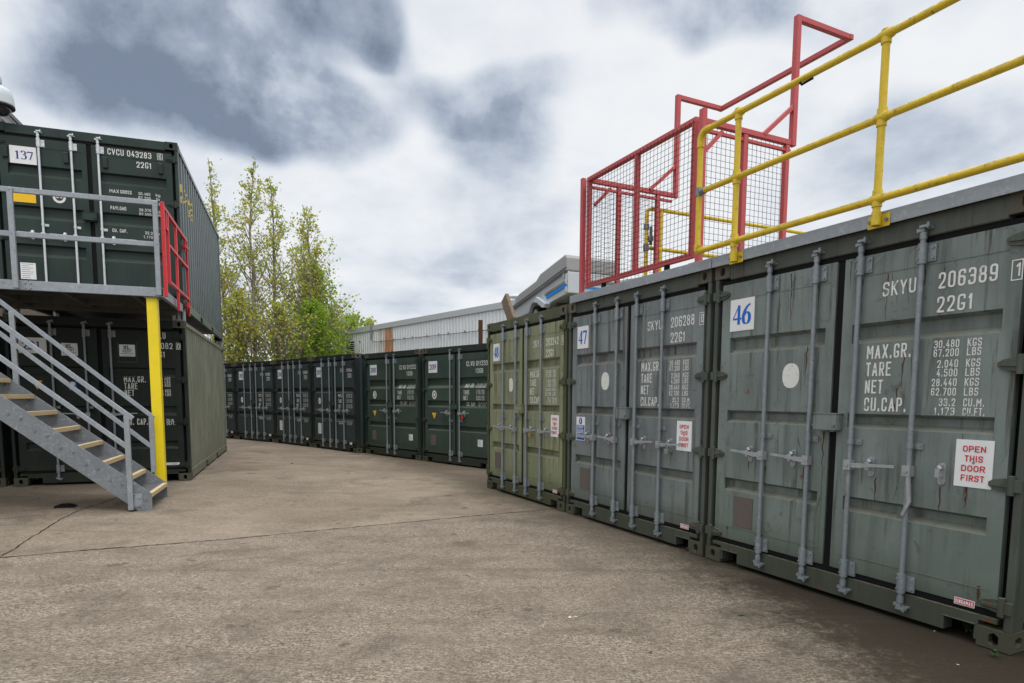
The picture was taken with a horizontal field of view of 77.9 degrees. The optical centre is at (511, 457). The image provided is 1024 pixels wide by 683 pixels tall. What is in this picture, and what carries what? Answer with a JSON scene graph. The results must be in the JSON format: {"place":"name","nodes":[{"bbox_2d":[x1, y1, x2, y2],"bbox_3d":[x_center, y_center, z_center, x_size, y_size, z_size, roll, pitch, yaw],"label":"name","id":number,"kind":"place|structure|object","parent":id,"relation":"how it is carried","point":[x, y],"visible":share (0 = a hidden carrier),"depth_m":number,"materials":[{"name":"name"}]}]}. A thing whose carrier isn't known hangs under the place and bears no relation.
{"place":"outdoors","nodes":[
{"label":"outdoors","id":0,"kind":"place"},
{"bbox_2d":[340,277,638,353],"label":"corrugated building","id":1,"kind":"structure","parent":0,"point":[453,328],"depth_m":25.29,"materials":[{"name":"metal"}]},
{"bbox_2d":[0,437,1023,682],"bbox_3d":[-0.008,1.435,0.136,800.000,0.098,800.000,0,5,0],"label":"ground","id":2,"kind":"structure","parent":0,"point":[488,593],"depth_m":4.60,"materials":[{"name":"concrete"}]},
{"bbox_2d":[0,316,13,485],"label":"shipping container","id":3,"kind":"object","parent":2,"relation":"on","point":[6,467],"visible":0.18,"depth_m":9.75,"materials":[{"name":"metal"}]},
{"bbox_2d":[0,421,4,472],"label":"door","id":4,"kind":"structure","parent":3,"relation":"in","point":[2,469],"depth_m":9.63,"materials":[{"name":"metal"}]},
{"bbox_2d":[1,497,115,555],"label":"pavement joint","id":5,"kind":"object","parent":2,"relation":"on","point":[47,527],"visible":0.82,"depth_m":6.81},
{"bbox_2d":[53,503,77,507],"bbox_3d":[-5.611,0.598,7.966,0.228,0.042,0.130,-1,6,-11],"label":"rubber block","id":6,"kind":"object","parent":2,"relation":"in","point":[66,505],"depth_m":7.92,"materials":[{"name":"black rubber"}]},
{"bbox_2d":[0,299,167,510],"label":"steel stairs","id":7,"kind":"structure","parent":2,"relation":"on","point":[129,481],"depth_m":7.75,"materials":[{"name":"galvanised steel"},{"name":"wood"}]},
{"bbox_2d":[2,314,226,485],"bbox_3d":[-7.413,-1.161,12.758,2.438,2.589,6.134,-2,6,-19],"label":"shipping container","id":8,"kind":"object","parent":2,"relation":"on","point":[114,351],"visible":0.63,"depth_m":10.04,"materials":[{"name":"green metal"}]},
{"bbox_2d":[2,308,19,313],"bbox_3d":[-7.522,-2.235,9.521,0.178,0.159,0.160,-2,6,-19],"label":"stacking spacer","id":9,"kind":"object","parent":8,"relation":"on","point":[4,311],"visible":0.16,"depth_m":9.47,"materials":[{"name":"metal"}]},
{"bbox_2d":[0,121,222,340],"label":"shipping container","id":10,"kind":"object","parent":9,"relation":"on","point":[41,158],"visible":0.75,"depth_m":9.75,"materials":[{"name":"green metal"}]},
{"bbox_2d":[0,77,15,120],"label":"security camera","id":11,"kind":"object","parent":10,"relation":"on","point":[7,105],"visible":0.98,"depth_m":9.07,"materials":[{"name":"plastic"}]},
{"bbox_2d":[0,129,97,283],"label":"door","id":12,"kind":"structure","parent":10,"relation":"in","point":[25,162],"depth_m":9.51,"materials":[{"name":"green paint"}]},
{"bbox_2d":[91,137,181,296],"bbox_3d":[-5.828,-3.648,9.893,1.182,2.460,0.120,-2,6,-19],"label":"door","id":13,"kind":"structure","parent":10,"relation":"in","point":[117,172],"depth_m":9.87,"materials":[{"name":"green paint"}]},
{"bbox_2d":[3,319,107,480],"bbox_3d":[-6.967,-0.877,9.754,1.308,2.460,0.141,-2,6,-19],"label":"door","id":14,"kind":"structure","parent":8,"relation":"in","point":[82,342],"depth_m":9.76,"materials":[{"name":"green paint"}]},
{"bbox_2d":[101,322,190,467],"bbox_3d":[-5.843,-0.908,10.153,1.182,2.460,0.119,-2,6,-19],"label":"door","id":15,"kind":"structure","parent":8,"relation":"in","point":[125,353],"depth_m":10.14,"materials":[{"name":"green paint"}]},
{"bbox_2d":[172,311,185,320],"bbox_3d":[-5.386,-2.293,10.257,0.178,0.159,0.160,-2,6,-19],"label":"stacking spacer","id":16,"kind":"object","parent":8,"relation":"on","point":[179,316],"visible":0.71,"depth_m":10.22,"materials":[{"name":"metal"}]},
{"bbox_2d":[144,297,166,481],"bbox_3d":[-4.925,-0.822,8.806,0.230,2.748,0.220,-2,6,-19],"label":"yellow post","id":17,"kind":"object","parent":2,"relation":"on","point":[155,362],"visible":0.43,"depth_m":8.73,"materials":[{"name":"metal"}]},
{"bbox_2d":[0,279,182,314],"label":"access platform","id":18,"kind":"structure","parent":17,"relation":"on","point":[44,295],"depth_m":8.93,"materials":[{"name":"metal"}]},
{"bbox_2d":[0,186,161,295],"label":"landing railing","id":19,"kind":"object","parent":18,"relation":"on","point":[12,233],"visible":1,"depth_m":8.17,"materials":[{"name":"metal"}]},
{"bbox_2d":[160,201,190,316],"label":"red gate","id":20,"kind":"structure","parent":18,"relation":"attached to","point":[165,216],"depth_m":9.06,"materials":[{"name":"metal"}]},
{"bbox_2d":[224,363,236,438],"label":"shipping container","id":21,"kind":"object","parent":2,"relation":"on","point":[230,398],"visible":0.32,"depth_m":21.85,"materials":[{"name":"metal"}]},
{"bbox_2d":[224,365,235,435],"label":"door","id":22,"kind":"structure","parent":21,"relation":"in","point":[229,390],"depth_m":21.88,"materials":[{"name":"metal"}]},
{"bbox_2d":[206,198,258,362],"bbox_3d":[-13.558,-6.770,29.587,3.296,10.732,4.883,-1,6,-18],"label":"poplar tree","id":23,"kind":"object","parent":2,"relation":"on","point":[237,273],"visible":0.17,"depth_m":29.90,"materials":[{"name":"green plant"}]},
{"bbox_2d":[203,158,267,352],"bbox_3d":[-13.039,-7.293,28.478,3.375,11.992,3.624,-4,7,-37],"label":"poplar tree","id":24,"kind":"object","parent":2,"relation":"on","point":[211,194],"visible":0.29,"depth_m":28.15,"materials":[{"name":"green plant"}]},
{"bbox_2d":[203,283,296,362],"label":"leafy tree","id":25,"kind":"object","parent":2,"relation":"on","point":[235,331],"visible":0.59,"depth_m":26.37,"materials":[{"name":"green plant"}]},
{"bbox_2d":[234,360,275,442],"bbox_3d":[-6.582,-2.061,23.131,2.438,2.589,6.134,5,7,39],"label":"shipping container","id":26,"kind":"object","parent":2,"relation":"on","point":[255,400],"visible":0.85,"depth_m":20.78,"materials":[{"name":"metal"}]},
{"bbox_2d":[234,364,255,437],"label":"door","id":27,"kind":"structure","parent":26,"relation":"in","point":[246,403],"depth_m":21.17,"materials":[{"name":"metal"}]},
{"bbox_2d":[254,363,274,439],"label":"door","id":28,"kind":"structure","parent":26,"relation":"in","point":[263,376],"depth_m":20.44,"materials":[{"name":"metal"}]},
{"bbox_2d":[219,157,295,363],"bbox_3d":[-11.954,-7.108,28.013,4.987,11.722,4.994,0,5,0],"label":"poplar tree","id":29,"kind":"object","parent":2,"relation":"on","point":[244,249],"visible":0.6,"depth_m":27.61,"materials":[{"name":"green plant"}]},
{"bbox_2d":[221,175,329,359],"bbox_3d":[-10.539,-7.227,29.753,4.842,11.648,4.391,2,6,20],"label":"poplar tree","id":30,"kind":"object","parent":2,"relation":"on","point":[277,233],"visible":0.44,"depth_m":29.24,"materials":[{"name":"green plant"}]},
{"bbox_2d":[0,508,556,557],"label":"pavement joint","id":31,"kind":"object","parent":2,"relation":"on","point":[252,536],"visible":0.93,"depth_m":6.44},
{"bbox_2d":[229,288,347,362],"bbox_3d":[-9.560,-3.974,26.113,4.683,5.882,4.927,0,5,0],"label":"leafy tree","id":32,"kind":"object","parent":2,"relation":"on","point":[277,330],"visible":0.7,"depth_m":25.84,"materials":[{"name":"green plant"}]},
{"bbox_2d":[273,357,313,446],"bbox_3d":[-4.513,-1.871,21.251,6.134,2.589,2.438,-5,8,-44],"label":"shipping container","id":33,"kind":"object","parent":2,"relation":"on","point":[293,401],"visible":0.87,"depth_m":19.09,"materials":[{"name":"metal"}]},
{"bbox_2d":[273,361,293,441],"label":"door","id":34,"kind":"structure","parent":33,"relation":"in","point":[284,401],"depth_m":19.55,"materials":[{"name":"metal"}]},
{"bbox_2d":[292,360,311,443],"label":"door","id":35,"kind":"structure","parent":33,"relation":"in","point":[300,372],"depth_m":18.73,"materials":[{"name":"metal"}]},
{"bbox_2d":[248,294,362,359],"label":"leafy tree","id":36,"kind":"object","parent":2,"relation":"on","point":[322,343],"visible":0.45,"depth_m":27.00,"materials":[{"name":"green plant"}]},
{"bbox_2d":[258,205,361,357],"bbox_3d":[-9.151,-6.199,28.015,4.617,9.931,4.992,0,5,0],"label":"poplar tree","id":37,"kind":"object","parent":2,"relation":"on","point":[305,286],"visible":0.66,"depth_m":28.12,"materials":[{"name":"green plant"}]},
{"bbox_2d":[263,226,364,358],"bbox_3d":[-10.055,-6.381,30.932,4.044,9.746,5.185,6,8,45],"label":"poplar tree","id":38,"kind":"object","parent":2,"relation":"on","point":[285,280],"visible":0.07,"depth_m":30.49,"materials":[{"name":"green plant"}]},
{"bbox_2d":[282,258,363,354],"bbox_3d":[-8.709,-5.319,29.538,3.753,7.901,4.360,2,6,17],"label":"leafy tree","id":39,"kind":"object","parent":2,"relation":"on","point":[331,298],"visible":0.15,"depth_m":29.24,"materials":[{"name":"green plant"}]},
{"bbox_2d":[311,353,365,452],"bbox_3d":[-2.746,-1.688,19.436,6.134,2.589,2.438,-5,8,-44],"label":"shipping container","id":40,"kind":"object","parent":2,"relation":"on","point":[339,402],"visible":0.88,"depth_m":17.14,"materials":[{"name":"metal"}]},
{"bbox_2d":[311,358,334,446],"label":"door","id":41,"kind":"structure","parent":40,"relation":"in","point":[324,403],"depth_m":17.76,"materials":[{"name":"metal"}]},
{"bbox_2d":[333,356,356,448],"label":"door","id":42,"kind":"structure","parent":40,"relation":"in","point":[344,371],"depth_m":16.93,"materials":[{"name":"metal"}]},
{"bbox_2d":[329,311,371,348],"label":"leafy tree","id":43,"kind":"object","parent":2,"relation":"on","point":[356,321],"visible":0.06,"depth_m":43.48,"materials":[{"name":"green plant"}]},
{"bbox_2d":[361,316,376,326],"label":"leafy tree","id":44,"kind":"object","parent":2,"relation":"on","point":[368,320],"visible":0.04,"depth_m":45.23,"materials":[{"name":"green plant"}]},
{"bbox_2d":[364,349,422,459],"bbox_3d":[-0.811,-1.499,17.686,6.134,2.589,2.438,-5,7,-43],"label":"shipping container","id":45,"kind":"object","parent":2,"relation":"on","point":[394,402],"visible":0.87,"depth_m":15.53,"materials":[{"name":"green metal"}]},
{"bbox_2d":[364,354,392,453],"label":"door","id":46,"kind":"structure","parent":45,"relation":"in","point":[378,390],"depth_m":16.06,"materials":[{"name":"green paint"}]},
{"bbox_2d":[392,353,419,453],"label":"door","id":47,"kind":"structure","parent":45,"relation":"in","point":[405,410],"depth_m":15.22,"materials":[{"name":"green paint"}]},
{"bbox_2d":[422,343,487,468],"bbox_3d":[0.938,-1.313,15.839,6.134,2.589,2.438,-5,7,-43],"label":"shipping container","id":48,"kind":"object","parent":2,"relation":"on","point":[455,401],"visible":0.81,"depth_m":13.78,"materials":[{"name":"green metal"}]},
{"bbox_2d":[422,349,457,461],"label":"door","id":49,"kind":"structure","parent":48,"relation":"in","point":[440,406],"depth_m":14.21,"materials":[{"name":"green paint"}]},
{"bbox_2d":[456,348,487,462],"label":"door","id":50,"kind":"structure","parent":48,"relation":"in","point":[472,368],"depth_m":13.40,"materials":[{"name":"green paint"}]},
{"bbox_2d":[478,320,482,343],"bbox_3d":[-0.681,-2.696,13.720,0.140,0.560,0.140,0,5,0],"label":"rusty stub post","id":51,"kind":"object","parent":48,"relation":"on","point":[480,331],"visible":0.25,"depth_m":13.67,"materials":[{"name":"brown metal"}]},
{"bbox_2d":[486,304,568,511],"bbox_3d":[2.826,-0.817,10.317,6.134,2.589,2.438,-2,6,-26],"label":"shipping container","id":52,"kind":"object","parent":2,"relation":"on","point":[527,387],"visible":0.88,"depth_m":8.79,"materials":[{"name":"green metal"}]},
{"bbox_2d":[486,321,524,491],"bbox_3d":[-0.112,-0.761,9.519,0.150,2.460,1.308,-2,6,-26],"label":"door","id":53,"kind":"structure","parent":52,"relation":"in","point":[505,384],"depth_m":9.48,"materials":[{"name":"green paint"}]},
{"bbox_2d":[501,293,515,319],"bbox_3d":[-0.049,-2.236,9.566,0.055,0.480,0.190,-2,-29,-26],"label":"wooden plank","id":54,"kind":"object","parent":52,"relation":"on","point":[507,305],"visible":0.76,"depth_m":9.54,"materials":[{"name":"brown wood"}]},
{"bbox_2d":[523,315,566,499],"bbox_3d":[0.417,-0.656,8.455,0.132,2.460,1.182,-2,6,-26],"label":"door","id":55,"kind":"structure","parent":52,"relation":"in","point":[544,344],"depth_m":8.43,"materials":[{"name":"green paint"}]},
{"bbox_2d":[513,255,614,317],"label":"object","id":56,"kind":"object","parent":52,"relation":"on","point":[555,285],"visible":0.56,"depth_m":9.02,"materials":[{"name":"silver metal"}]},
{"bbox_2d":[565,268,715,555],"bbox_3d":[3.910,-0.600,8.097,6.134,2.589,2.438,-2,6,-26],"label":"shipping container","id":57,"kind":"object","parent":2,"relation":"on","point":[639,383],"visible":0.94,"depth_m":6.52,"materials":[{"name":"grey metal"}]},
{"bbox_2d":[565,296,631,522],"bbox_3d":[0.972,-0.544,7.299,0.150,2.460,1.308,-2,6,-26],"label":"door","id":58,"kind":"structure","parent":57,"relation":"in","point":[600,411],"depth_m":7.25,"materials":[{"name":"grey paint"}]},
{"bbox_2d":[627,285,710,536],"bbox_3d":[1.502,-0.439,6.235,0.132,2.460,1.182,-2,6,-26],"label":"door","id":59,"kind":"structure","parent":57,"relation":"in","point":[668,375],"depth_m":6.19,"materials":[{"name":"grey paint"}]},
{"bbox_2d":[570,173,1023,303],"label":"deck edge beam","id":60,"kind":"structure","parent":57,"relation":"on","point":[984,192],"depth_m":4.46,"materials":[{"name":"metal"}]},
{"bbox_2d":[643,207,803,275],"bbox_3d":[3.748,-2.620,8.937,4.678,1.234,0.080,-2,6,-26],"label":"guard rail","id":61,"kind":"object","parent":60,"relation":"attached to","point":[646,236],"visible":0.31,"depth_m":8.01,"materials":[{"name":"yellow metal"}]},
{"bbox_2d":[694,0,1023,264],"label":"guard rail","id":62,"kind":"object","parent":60,"relation":"attached to","point":[879,120],"visible":1,"depth_m":4.16,"materials":[{"name":"yellow metal"}]},
{"bbox_2d":[705,190,1023,654],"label":"shipping container","id":63,"kind":"object","parent":2,"relation":"on","point":[867,431],"visible":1,"depth_m":4.23,"materials":[{"name":"grey metal"}]},
{"bbox_2d":[705,248,843,581],"bbox_3d":[2.057,-0.326,5.078,0.150,2.460,1.308,-2,6,-26],"label":"door","id":64,"kind":"structure","parent":63,"relation":"in","point":[777,421],"depth_m":5.01,"materials":[{"name":"grey paint"}]},
{"bbox_2d":[829,222,1023,617],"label":"door","id":65,"kind":"structure","parent":63,"relation":"in","point":[932,361],"depth_m":3.95,"materials":[{"name":"grey paint"}]},
{"bbox_2d":[962,621,971,631],"bbox_3d":[2.868,1.050,3.978,0.051,0.090,0.086,-4,7,-38],"label":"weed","id":66,"kind":"object","parent":2,"relation":"on","point":[966,626],"visible":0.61,"depth_m":3.98,"materials":[{"name":"green plant"}]},
{"bbox_2d":[990,649,998,657],"bbox_3d":[2.723,1.107,3.574,0.039,0.050,0.078,3,6,27],"label":"weed","id":67,"kind":"object","parent":2,"relation":"on","point":[994,653],"visible":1,"depth_m":3.58,"materials":[{"name":"green plant"}]},
{"bbox_2d":[0,0,1023,361],"label":"sky","id":68,"kind":"structure","parent":0,"point":[444,149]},
{"bbox_2d":[579,14,853,293],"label":"safety gate","id":69,"kind":"structure","parent":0,"point":[699,123],"depth_m":6.40,"materials":[{"name":"red metal"}]}
]}

